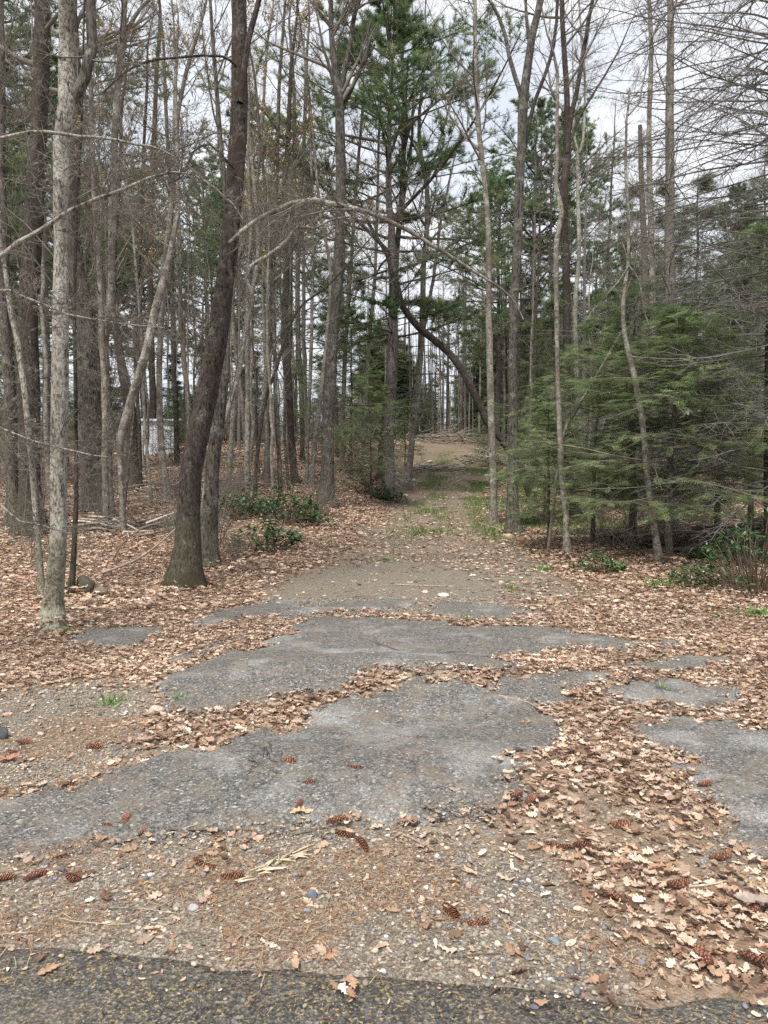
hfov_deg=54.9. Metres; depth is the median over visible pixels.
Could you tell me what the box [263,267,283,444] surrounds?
bare tree
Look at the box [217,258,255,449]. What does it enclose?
bare tree
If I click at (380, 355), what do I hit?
hemlock
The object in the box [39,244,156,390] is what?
white pine
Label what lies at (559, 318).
bare tree
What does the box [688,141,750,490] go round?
bare tree
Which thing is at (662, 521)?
bare shrub
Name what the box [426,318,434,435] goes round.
bare tree
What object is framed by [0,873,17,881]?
pine cone
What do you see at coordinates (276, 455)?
bare shrub
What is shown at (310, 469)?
bare shrub
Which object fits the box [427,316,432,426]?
bare tree
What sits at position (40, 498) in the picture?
bare shrub
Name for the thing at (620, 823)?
pine cone
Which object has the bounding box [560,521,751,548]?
brush pile
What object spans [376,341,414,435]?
hemlock
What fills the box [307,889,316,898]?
rock
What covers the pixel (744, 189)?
white pine
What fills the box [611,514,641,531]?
bare shrub
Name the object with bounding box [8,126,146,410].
white pine
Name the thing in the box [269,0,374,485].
slim maple
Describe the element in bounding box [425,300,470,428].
white pine
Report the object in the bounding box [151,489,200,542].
bare shrub
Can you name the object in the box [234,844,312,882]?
wood splinters
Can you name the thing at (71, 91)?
grey maple
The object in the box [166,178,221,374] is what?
bare tree
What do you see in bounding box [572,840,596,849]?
pine cone
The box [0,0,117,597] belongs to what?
thin grey tree
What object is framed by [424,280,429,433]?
bare tree
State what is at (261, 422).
bent dark sapling
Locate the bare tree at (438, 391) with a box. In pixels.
[435,333,446,433]
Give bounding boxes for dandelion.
[173,687,186,701]
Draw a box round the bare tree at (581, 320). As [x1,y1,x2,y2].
[571,261,594,439]
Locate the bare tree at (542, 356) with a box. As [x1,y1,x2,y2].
[537,305,550,449]
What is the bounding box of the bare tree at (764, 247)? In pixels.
[731,127,767,494]
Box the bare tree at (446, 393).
[446,304,451,426]
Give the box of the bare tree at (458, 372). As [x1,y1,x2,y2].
[452,283,459,431]
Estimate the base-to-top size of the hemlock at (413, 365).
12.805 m
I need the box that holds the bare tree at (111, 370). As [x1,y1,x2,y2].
[70,181,147,479]
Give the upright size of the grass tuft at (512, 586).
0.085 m
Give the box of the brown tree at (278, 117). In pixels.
[225,0,309,474]
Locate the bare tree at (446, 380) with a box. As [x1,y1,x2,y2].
[434,326,456,429]
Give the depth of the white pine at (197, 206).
57.25 m
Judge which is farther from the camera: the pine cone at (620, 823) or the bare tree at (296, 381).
the bare tree at (296, 381)
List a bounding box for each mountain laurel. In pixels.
[153,515,175,529]
[218,482,277,519]
[228,513,305,553]
[245,491,282,513]
[246,480,320,522]
[292,504,338,526]
[357,477,374,485]
[360,480,397,499]
[380,487,408,502]
[521,510,540,524]
[566,547,627,575]
[665,560,722,590]
[683,539,734,561]
[730,518,763,556]
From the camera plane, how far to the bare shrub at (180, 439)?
29.45 m
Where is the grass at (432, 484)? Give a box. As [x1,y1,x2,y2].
[387,450,763,594]
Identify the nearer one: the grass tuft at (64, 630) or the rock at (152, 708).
the rock at (152, 708)
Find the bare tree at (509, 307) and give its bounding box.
[499,238,518,360]
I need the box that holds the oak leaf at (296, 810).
[290,806,312,813]
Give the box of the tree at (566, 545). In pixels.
[460,0,622,559]
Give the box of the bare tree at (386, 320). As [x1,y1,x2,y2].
[370,225,401,390]
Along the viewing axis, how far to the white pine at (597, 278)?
58.28 m
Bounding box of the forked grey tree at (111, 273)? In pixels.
[4,0,180,516]
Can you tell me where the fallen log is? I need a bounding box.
[231,529,306,538]
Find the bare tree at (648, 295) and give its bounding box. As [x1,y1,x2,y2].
[630,189,662,472]
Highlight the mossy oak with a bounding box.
[80,0,171,490]
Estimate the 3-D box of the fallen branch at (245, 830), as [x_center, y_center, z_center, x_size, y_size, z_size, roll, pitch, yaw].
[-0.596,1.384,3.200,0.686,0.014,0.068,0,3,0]
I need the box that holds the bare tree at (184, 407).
[177,226,192,440]
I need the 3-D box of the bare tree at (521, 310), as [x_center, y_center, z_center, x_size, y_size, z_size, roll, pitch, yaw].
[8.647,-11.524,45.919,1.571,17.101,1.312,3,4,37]
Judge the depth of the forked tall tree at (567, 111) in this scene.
21.25 m
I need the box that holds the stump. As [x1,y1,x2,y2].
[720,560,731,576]
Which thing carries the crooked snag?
on the ground at (328, 584)
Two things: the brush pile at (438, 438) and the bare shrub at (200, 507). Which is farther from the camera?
the brush pile at (438, 438)
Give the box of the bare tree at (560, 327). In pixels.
[538,205,596,401]
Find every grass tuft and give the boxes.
[58,625,76,634]
[92,693,136,708]
[375,557,399,562]
[460,614,471,621]
[501,583,517,589]
[521,564,559,570]
[644,577,674,587]
[655,681,671,689]
[692,583,721,589]
[728,605,767,619]
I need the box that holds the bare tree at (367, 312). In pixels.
[360,265,369,399]
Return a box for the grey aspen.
[608,0,682,531]
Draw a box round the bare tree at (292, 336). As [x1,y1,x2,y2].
[277,101,304,452]
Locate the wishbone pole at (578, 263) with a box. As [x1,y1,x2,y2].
[541,0,646,496]
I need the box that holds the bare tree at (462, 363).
[458,252,469,425]
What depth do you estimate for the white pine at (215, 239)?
44.45 m
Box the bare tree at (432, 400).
[426,350,435,433]
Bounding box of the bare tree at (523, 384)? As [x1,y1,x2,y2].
[505,312,528,428]
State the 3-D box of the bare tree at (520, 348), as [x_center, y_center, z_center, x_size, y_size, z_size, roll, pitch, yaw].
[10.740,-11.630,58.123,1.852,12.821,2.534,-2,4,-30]
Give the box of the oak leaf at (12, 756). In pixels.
[0,752,23,759]
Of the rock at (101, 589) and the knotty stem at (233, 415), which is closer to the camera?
the rock at (101, 589)
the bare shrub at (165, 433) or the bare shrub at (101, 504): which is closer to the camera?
the bare shrub at (101, 504)
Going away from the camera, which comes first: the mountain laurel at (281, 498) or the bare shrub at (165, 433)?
the mountain laurel at (281, 498)
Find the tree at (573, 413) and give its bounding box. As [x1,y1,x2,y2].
[543,317,631,553]
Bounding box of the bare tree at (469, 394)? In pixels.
[468,313,475,432]
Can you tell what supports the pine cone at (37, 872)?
on the ground at (328, 584)
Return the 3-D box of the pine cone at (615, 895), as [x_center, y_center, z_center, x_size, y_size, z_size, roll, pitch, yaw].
[0.857,1.417,2.732,0.109,0.025,0.028,12,-2,7]
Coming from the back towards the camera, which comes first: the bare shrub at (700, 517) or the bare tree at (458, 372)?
the bare tree at (458, 372)
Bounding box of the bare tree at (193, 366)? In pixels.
[166,184,216,404]
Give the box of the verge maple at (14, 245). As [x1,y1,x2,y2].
[0,40,318,545]
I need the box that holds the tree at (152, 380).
[133,0,181,418]
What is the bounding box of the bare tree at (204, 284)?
[186,226,236,343]
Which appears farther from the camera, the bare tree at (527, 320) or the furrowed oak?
the bare tree at (527, 320)
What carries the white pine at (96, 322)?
on the ground at (328, 584)
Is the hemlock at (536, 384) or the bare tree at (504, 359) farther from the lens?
the bare tree at (504, 359)
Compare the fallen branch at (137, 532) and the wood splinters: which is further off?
the fallen branch at (137, 532)
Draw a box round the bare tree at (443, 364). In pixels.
[432,263,451,433]
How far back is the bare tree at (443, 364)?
74.50 m
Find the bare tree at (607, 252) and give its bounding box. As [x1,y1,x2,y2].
[583,96,636,497]
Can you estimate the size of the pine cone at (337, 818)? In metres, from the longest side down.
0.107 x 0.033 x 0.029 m
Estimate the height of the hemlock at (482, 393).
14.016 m
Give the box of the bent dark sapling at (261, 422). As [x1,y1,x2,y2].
[240,155,413,493]
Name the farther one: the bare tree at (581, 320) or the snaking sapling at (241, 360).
the bare tree at (581, 320)
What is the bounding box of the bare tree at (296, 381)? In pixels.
[293,268,307,433]
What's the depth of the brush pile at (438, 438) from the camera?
53.26 m
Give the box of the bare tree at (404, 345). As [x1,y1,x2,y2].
[399,280,406,436]
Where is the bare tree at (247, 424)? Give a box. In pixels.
[240,6,279,504]
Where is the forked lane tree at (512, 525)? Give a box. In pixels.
[487,0,558,535]
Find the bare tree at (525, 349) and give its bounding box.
[518,271,528,439]
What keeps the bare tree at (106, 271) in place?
on the ground at (328, 584)
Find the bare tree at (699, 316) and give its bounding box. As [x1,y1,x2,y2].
[674,208,715,499]
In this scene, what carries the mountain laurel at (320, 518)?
on the ground at (328, 584)
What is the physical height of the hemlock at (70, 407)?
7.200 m
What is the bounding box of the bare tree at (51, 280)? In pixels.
[45,242,69,466]
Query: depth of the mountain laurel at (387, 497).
25.89 m
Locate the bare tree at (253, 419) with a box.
[203,58,279,463]
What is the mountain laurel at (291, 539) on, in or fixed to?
on the ground at (328, 584)
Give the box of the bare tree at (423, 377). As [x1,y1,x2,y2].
[422,337,429,433]
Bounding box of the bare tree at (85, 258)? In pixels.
[41,85,127,345]
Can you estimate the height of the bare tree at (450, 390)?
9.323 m
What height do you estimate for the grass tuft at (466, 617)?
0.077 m
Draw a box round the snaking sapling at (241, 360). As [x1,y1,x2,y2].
[181,164,378,536]
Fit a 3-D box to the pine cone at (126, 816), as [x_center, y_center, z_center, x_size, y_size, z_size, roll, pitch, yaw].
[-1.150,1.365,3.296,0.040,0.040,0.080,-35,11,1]
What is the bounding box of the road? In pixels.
[0,947,767,1023]
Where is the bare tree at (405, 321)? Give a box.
[398,291,407,349]
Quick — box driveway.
[0,598,767,874]
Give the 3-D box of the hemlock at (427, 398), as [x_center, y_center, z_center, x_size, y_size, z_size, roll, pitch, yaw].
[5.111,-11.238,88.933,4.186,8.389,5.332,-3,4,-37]
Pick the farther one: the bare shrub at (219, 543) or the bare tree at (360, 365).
the bare tree at (360, 365)
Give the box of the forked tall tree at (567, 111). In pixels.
[471,0,658,518]
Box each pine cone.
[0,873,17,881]
[7,749,20,753]
[16,739,32,743]
[22,869,46,880]
[65,872,81,882]
[86,743,102,748]
[121,812,130,822]
[137,821,148,835]
[193,857,215,868]
[221,871,243,880]
[284,756,295,763]
[295,798,302,807]
[302,779,316,783]
[325,815,348,822]
[335,829,355,838]
[347,764,363,768]
[354,835,368,853]
[442,901,460,920]
[460,918,490,925]
[510,788,522,797]
[525,794,535,803]
[544,841,572,849]
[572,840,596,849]
[601,889,630,900]
[610,818,631,829]
[642,799,662,803]
[666,878,689,889]
[692,942,713,965]
[697,779,712,786]
[709,851,731,860]
[714,817,718,824]
[737,950,767,963]
[744,902,760,914]
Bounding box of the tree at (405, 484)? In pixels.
[364,0,468,489]
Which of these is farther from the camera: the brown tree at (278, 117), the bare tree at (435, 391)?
the bare tree at (435, 391)
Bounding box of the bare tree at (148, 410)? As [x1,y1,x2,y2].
[119,167,161,462]
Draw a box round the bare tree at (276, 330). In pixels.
[243,148,293,455]
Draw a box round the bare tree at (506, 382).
[500,270,507,438]
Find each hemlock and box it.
[0,269,49,434]
[0,280,73,451]
[40,348,78,441]
[49,377,124,450]
[109,371,125,439]
[113,387,122,425]
[148,390,191,451]
[162,357,183,436]
[164,381,183,416]
[179,342,224,440]
[197,302,261,432]
[224,356,262,439]
[235,352,272,440]
[259,358,321,462]
[292,244,382,455]
[300,315,398,480]
[310,362,339,439]
[320,365,416,502]
[341,331,383,432]
[349,355,380,439]
[354,368,381,438]
[365,322,397,430]
[373,340,411,437]
[373,348,422,436]
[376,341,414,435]
[394,395,430,466]
[395,357,430,436]
[398,339,422,426]
[398,340,427,418]
[417,384,445,433]
[426,382,445,420]
[426,400,439,427]
[436,368,470,433]
[437,312,501,433]
[449,331,501,422]
[455,327,508,432]
[455,364,484,426]
[456,352,501,433]
[470,399,508,466]
[477,313,526,437]
[485,401,638,549]
[495,302,767,562]
[495,304,549,427]
[495,305,554,465]
[496,378,602,526]
[501,279,598,487]
[501,293,550,433]
[504,313,692,539]
[511,278,767,552]
[540,299,590,433]
[560,181,678,465]
[562,235,686,503]
[573,331,621,443]
[586,262,642,441]
[586,275,766,550]
[596,261,625,434]
[597,170,763,512]
[613,177,727,457]
[615,245,700,434]
[663,208,767,526]
[682,202,767,503]
[691,144,767,430]
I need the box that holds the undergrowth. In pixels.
[0,383,760,501]
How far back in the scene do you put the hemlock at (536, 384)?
19.89 m
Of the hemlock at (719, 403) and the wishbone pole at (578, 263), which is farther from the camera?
the wishbone pole at (578, 263)
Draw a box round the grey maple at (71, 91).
[0,0,190,632]
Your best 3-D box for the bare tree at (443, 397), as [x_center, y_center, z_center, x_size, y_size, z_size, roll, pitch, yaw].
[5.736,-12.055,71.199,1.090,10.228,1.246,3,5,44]
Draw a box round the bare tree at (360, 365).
[350,272,373,429]
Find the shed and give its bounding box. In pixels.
[141,419,181,455]
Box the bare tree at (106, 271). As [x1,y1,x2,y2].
[94,202,120,305]
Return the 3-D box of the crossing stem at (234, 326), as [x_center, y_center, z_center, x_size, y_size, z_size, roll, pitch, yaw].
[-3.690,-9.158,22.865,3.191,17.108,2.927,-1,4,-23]
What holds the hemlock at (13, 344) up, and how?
on the ground at (328, 584)
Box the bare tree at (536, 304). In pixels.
[521,104,550,478]
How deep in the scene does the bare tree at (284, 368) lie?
20.79 m
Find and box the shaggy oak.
[5,0,174,513]
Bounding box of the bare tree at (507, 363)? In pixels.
[496,237,524,436]
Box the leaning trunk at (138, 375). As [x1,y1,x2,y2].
[96,0,231,532]
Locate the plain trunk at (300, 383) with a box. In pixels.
[260,0,333,461]
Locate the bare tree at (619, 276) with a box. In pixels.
[586,208,641,503]
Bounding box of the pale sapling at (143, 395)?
[89,4,185,505]
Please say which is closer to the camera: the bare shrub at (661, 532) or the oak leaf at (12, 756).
the oak leaf at (12, 756)
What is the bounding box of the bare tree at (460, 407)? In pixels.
[454,378,461,430]
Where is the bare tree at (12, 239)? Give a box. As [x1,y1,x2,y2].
[0,171,21,363]
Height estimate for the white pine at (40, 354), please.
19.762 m
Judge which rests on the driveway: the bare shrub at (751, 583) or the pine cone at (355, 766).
the pine cone at (355, 766)
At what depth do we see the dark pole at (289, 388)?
23.03 m
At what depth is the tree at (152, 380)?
40.27 m
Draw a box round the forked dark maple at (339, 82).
[247,0,413,508]
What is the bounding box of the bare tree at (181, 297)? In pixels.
[160,178,206,442]
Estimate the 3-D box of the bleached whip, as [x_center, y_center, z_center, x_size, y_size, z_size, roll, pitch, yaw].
[-3.601,-3.035,22.261,1.318,5.176,0.737,0,3,0]
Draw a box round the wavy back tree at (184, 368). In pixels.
[158,1,204,440]
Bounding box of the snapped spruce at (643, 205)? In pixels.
[614,124,678,524]
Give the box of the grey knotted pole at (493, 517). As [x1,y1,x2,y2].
[395,0,528,524]
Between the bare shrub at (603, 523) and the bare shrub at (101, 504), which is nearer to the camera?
the bare shrub at (101, 504)
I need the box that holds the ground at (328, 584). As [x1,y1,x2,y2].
[0,434,767,1009]
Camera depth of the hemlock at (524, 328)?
39.50 m
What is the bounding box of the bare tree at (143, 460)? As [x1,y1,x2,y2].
[110,190,171,477]
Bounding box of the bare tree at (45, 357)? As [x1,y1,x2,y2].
[6,1,52,498]
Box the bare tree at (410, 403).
[406,234,417,427]
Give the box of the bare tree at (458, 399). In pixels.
[458,354,462,431]
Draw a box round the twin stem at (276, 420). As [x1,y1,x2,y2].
[180,0,334,508]
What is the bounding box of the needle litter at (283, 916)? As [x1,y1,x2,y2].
[0,712,767,1023]
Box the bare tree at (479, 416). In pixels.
[478,256,483,431]
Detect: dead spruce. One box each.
[535,0,767,529]
[566,0,767,562]
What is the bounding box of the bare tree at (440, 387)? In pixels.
[435,323,445,431]
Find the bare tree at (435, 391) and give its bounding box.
[433,333,437,435]
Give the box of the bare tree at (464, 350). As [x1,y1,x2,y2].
[460,264,472,405]
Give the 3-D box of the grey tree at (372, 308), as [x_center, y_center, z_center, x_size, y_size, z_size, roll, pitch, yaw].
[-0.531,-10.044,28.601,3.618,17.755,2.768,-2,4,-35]
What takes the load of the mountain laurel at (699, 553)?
on the ground at (328, 584)
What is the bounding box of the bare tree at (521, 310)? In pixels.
[512,195,530,456]
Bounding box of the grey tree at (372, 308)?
[345,29,404,476]
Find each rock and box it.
[0,727,7,739]
[76,575,94,596]
[92,586,108,596]
[148,705,165,713]
[187,903,198,910]
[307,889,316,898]
[438,593,449,596]
[518,537,525,541]
[548,937,559,943]
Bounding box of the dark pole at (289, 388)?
[240,0,333,485]
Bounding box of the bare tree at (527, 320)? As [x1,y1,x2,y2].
[509,222,550,437]
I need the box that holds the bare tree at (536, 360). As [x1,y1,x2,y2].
[530,258,548,475]
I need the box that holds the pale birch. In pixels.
[82,0,230,501]
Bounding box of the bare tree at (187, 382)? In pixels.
[177,209,200,431]
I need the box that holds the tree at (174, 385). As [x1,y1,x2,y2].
[136,0,202,465]
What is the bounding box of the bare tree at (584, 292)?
[570,111,604,473]
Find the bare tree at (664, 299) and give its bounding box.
[656,125,679,464]
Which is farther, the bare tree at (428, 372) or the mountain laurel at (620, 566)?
the bare tree at (428, 372)
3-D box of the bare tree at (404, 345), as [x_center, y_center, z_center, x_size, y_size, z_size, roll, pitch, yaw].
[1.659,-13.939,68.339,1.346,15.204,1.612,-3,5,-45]
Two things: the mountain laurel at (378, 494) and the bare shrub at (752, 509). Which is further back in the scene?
the mountain laurel at (378, 494)
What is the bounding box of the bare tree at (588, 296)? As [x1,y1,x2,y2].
[559,195,615,476]
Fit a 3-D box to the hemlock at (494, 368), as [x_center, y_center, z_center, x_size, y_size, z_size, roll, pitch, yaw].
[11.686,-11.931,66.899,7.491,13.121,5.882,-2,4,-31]
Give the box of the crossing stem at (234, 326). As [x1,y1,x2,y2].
[211,0,309,481]
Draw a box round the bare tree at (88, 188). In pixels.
[46,24,143,353]
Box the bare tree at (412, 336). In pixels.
[403,273,415,360]
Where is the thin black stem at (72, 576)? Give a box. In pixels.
[0,0,245,598]
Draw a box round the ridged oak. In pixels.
[138,0,330,570]
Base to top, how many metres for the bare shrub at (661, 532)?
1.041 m
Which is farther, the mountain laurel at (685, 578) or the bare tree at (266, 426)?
the bare tree at (266, 426)
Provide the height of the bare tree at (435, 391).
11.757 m
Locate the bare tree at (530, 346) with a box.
[519,247,544,474]
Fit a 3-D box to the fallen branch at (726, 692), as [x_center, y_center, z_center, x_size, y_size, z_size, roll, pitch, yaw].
[1.835,1.168,4.836,1.151,0.247,0.198,-1,4,-15]
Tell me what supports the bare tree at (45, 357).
on the ground at (328, 584)
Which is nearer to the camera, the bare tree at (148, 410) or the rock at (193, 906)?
the rock at (193, 906)
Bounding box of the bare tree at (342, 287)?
[314,158,373,450]
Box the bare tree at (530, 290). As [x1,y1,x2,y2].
[517,223,545,368]
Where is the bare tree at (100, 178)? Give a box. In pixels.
[48,0,160,444]
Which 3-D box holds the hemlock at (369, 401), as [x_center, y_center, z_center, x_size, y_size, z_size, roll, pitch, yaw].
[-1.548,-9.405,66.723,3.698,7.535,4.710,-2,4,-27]
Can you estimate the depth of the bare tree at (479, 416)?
66.01 m
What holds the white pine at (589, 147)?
on the ground at (328, 584)
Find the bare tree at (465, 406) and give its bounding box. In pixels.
[456,232,473,432]
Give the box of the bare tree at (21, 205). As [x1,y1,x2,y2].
[9,51,24,264]
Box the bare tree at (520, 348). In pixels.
[518,292,526,416]
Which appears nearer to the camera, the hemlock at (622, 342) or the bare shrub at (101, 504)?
the bare shrub at (101, 504)
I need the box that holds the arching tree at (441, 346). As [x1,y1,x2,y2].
[345,172,537,502]
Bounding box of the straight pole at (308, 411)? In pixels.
[264,4,342,483]
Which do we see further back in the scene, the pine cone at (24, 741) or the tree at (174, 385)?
the tree at (174, 385)
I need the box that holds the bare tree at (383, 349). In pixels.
[368,229,406,373]
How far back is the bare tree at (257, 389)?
25.26 m
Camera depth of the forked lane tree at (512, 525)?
16.99 m
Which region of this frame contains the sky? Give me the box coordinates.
[0,0,767,436]
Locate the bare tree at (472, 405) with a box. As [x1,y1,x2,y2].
[466,345,473,433]
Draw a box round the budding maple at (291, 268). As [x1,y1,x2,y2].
[252,2,327,460]
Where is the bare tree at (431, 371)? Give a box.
[421,295,441,433]
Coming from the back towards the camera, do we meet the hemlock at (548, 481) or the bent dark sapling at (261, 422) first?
the bent dark sapling at (261, 422)
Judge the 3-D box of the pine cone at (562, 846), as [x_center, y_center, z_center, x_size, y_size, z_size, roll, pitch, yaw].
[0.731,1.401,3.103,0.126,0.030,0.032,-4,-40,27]
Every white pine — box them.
[0,0,211,478]
[0,210,52,413]
[1,158,53,419]
[5,23,82,267]
[6,49,134,441]
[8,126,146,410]
[13,179,185,411]
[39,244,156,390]
[48,178,136,391]
[91,166,209,413]
[91,216,200,414]
[122,152,261,435]
[154,204,268,384]
[155,175,294,427]
[185,93,317,440]
[192,0,555,497]
[244,171,383,435]
[399,158,591,448]
[424,86,631,459]
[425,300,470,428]
[470,105,647,413]
[538,235,641,441]
[686,182,767,462]
[704,225,767,459]
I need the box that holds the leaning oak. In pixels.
[97,0,574,591]
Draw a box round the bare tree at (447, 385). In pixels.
[443,305,450,430]
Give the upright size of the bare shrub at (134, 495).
1.778 m
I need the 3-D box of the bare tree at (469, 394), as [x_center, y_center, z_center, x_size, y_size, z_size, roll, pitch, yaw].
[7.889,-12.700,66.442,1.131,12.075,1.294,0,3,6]
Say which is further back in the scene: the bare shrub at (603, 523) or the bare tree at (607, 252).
the bare tree at (607, 252)
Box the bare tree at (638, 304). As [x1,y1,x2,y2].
[597,127,677,458]
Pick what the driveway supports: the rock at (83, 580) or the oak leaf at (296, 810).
the oak leaf at (296, 810)
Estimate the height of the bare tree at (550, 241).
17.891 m
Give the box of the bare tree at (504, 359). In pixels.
[492,223,508,454]
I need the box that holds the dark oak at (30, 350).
[0,0,85,539]
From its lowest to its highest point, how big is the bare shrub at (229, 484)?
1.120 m
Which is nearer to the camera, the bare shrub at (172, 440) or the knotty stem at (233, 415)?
the knotty stem at (233, 415)
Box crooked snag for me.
[572,15,721,564]
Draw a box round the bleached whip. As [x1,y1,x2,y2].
[250,324,285,480]
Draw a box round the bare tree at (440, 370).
[438,282,447,430]
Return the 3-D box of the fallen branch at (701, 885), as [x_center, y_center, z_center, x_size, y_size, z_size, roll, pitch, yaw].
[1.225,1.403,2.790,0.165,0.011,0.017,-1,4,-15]
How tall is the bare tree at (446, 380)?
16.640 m
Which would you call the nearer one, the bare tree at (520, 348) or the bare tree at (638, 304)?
the bare tree at (638, 304)
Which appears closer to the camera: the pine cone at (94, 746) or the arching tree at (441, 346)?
the pine cone at (94, 746)
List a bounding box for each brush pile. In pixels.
[47,502,175,541]
[113,460,285,497]
[403,459,470,472]
[404,415,487,443]
[449,445,518,464]
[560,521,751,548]
[571,515,763,554]
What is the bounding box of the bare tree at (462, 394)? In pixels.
[459,324,467,431]
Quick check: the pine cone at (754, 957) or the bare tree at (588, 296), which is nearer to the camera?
the pine cone at (754, 957)
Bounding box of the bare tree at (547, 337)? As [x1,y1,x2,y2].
[540,281,571,388]
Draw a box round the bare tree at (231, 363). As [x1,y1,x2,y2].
[210,228,240,446]
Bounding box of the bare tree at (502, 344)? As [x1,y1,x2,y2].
[499,222,506,448]
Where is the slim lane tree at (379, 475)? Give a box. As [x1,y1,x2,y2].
[364,1,428,481]
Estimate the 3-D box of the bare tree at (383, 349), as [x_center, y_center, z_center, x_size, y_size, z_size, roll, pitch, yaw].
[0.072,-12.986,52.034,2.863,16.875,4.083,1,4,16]
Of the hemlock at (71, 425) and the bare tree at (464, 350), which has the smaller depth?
the hemlock at (71, 425)
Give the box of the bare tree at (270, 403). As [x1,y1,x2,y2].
[230,109,304,499]
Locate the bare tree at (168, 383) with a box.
[160,214,175,416]
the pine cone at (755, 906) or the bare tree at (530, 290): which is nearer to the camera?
the pine cone at (755, 906)
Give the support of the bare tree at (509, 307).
on the ground at (328, 584)
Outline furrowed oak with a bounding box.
[0,0,53,529]
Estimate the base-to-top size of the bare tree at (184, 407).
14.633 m
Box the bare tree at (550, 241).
[541,112,561,445]
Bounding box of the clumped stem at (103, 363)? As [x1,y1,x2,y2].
[48,0,159,526]
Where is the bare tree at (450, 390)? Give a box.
[446,341,456,433]
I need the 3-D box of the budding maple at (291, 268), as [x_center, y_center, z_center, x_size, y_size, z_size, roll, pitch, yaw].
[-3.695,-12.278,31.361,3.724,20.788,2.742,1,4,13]
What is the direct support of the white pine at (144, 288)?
on the ground at (328, 584)
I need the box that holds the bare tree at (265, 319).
[243,198,280,375]
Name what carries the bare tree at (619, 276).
on the ground at (328, 584)
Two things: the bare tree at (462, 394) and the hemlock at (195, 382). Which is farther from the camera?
the bare tree at (462, 394)
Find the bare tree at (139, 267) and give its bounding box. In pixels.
[83,0,191,479]
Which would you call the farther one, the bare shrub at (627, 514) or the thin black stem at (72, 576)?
the bare shrub at (627, 514)
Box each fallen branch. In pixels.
[94,519,174,576]
[111,517,168,561]
[168,827,325,836]
[238,737,282,773]
[397,584,457,586]
[402,833,433,850]
[499,695,540,709]
[581,666,735,709]
[689,880,725,887]
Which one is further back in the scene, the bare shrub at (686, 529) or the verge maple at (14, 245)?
the bare shrub at (686, 529)
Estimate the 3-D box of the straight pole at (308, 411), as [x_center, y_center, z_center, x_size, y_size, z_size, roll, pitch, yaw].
[-2.477,-8.429,23.266,2.659,15.615,2.627,-1,4,-12]
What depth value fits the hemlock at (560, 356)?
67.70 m
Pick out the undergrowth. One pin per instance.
(227, 429)
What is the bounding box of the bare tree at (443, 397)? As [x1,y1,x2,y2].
[438,342,446,430]
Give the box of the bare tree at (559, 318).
[537,236,581,440]
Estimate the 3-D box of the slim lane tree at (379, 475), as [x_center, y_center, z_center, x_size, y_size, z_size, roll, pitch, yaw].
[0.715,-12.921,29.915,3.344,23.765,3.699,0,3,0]
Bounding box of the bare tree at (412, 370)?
[410,325,417,407]
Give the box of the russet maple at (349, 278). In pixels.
[324,53,394,470]
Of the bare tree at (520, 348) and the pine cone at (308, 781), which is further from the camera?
the bare tree at (520, 348)
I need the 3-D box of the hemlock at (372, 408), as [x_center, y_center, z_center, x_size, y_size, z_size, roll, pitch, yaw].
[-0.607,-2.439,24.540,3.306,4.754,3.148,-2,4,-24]
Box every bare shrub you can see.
[0,411,145,564]
[0,415,99,513]
[43,424,165,529]
[67,478,100,512]
[68,414,101,461]
[69,425,150,497]
[82,454,170,524]
[114,383,192,465]
[131,448,259,563]
[141,408,204,462]
[141,428,181,465]
[142,462,179,493]
[145,451,180,497]
[151,464,242,531]
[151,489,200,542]
[158,442,225,480]
[165,404,206,464]
[170,475,240,527]
[201,459,242,495]
[202,468,251,499]
[203,465,266,512]
[218,463,255,507]
[218,522,253,556]
[220,437,289,498]
[223,444,240,459]
[229,420,302,491]
[234,414,316,483]
[246,495,301,532]
[261,400,360,516]
[298,474,346,514]
[318,430,367,472]
[573,448,673,555]
[575,503,628,533]
[579,488,663,536]
[585,498,610,522]
[607,465,661,521]
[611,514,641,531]
[615,500,707,536]
[636,506,692,548]
[639,499,715,546]
[671,512,699,536]
[680,493,728,525]
[680,507,767,595]
[697,486,741,522]
[737,489,763,524]
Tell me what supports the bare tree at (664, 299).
on the ground at (328, 584)
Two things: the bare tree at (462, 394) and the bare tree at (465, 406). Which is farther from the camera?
the bare tree at (462, 394)
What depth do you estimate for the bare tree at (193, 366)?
24.40 m
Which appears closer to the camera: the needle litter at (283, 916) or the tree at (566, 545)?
the needle litter at (283, 916)
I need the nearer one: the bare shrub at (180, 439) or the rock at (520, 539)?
the rock at (520, 539)
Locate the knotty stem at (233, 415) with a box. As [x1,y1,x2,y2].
[190,0,329,489]
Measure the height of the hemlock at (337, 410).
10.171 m
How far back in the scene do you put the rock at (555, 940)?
2.48 m
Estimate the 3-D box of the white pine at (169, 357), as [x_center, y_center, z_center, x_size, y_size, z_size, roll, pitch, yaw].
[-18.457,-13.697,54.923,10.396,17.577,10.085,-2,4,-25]
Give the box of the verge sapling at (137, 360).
[69,153,220,506]
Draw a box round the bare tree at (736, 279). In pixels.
[704,219,758,382]
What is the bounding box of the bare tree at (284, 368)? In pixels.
[254,156,318,489]
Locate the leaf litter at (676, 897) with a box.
[0,433,767,1022]
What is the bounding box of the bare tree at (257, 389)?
[231,158,279,472]
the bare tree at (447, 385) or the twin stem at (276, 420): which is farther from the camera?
the bare tree at (447, 385)
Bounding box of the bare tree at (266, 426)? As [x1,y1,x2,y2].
[238,139,276,486]
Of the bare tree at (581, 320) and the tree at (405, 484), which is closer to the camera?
the tree at (405, 484)
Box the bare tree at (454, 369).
[453,266,459,433]

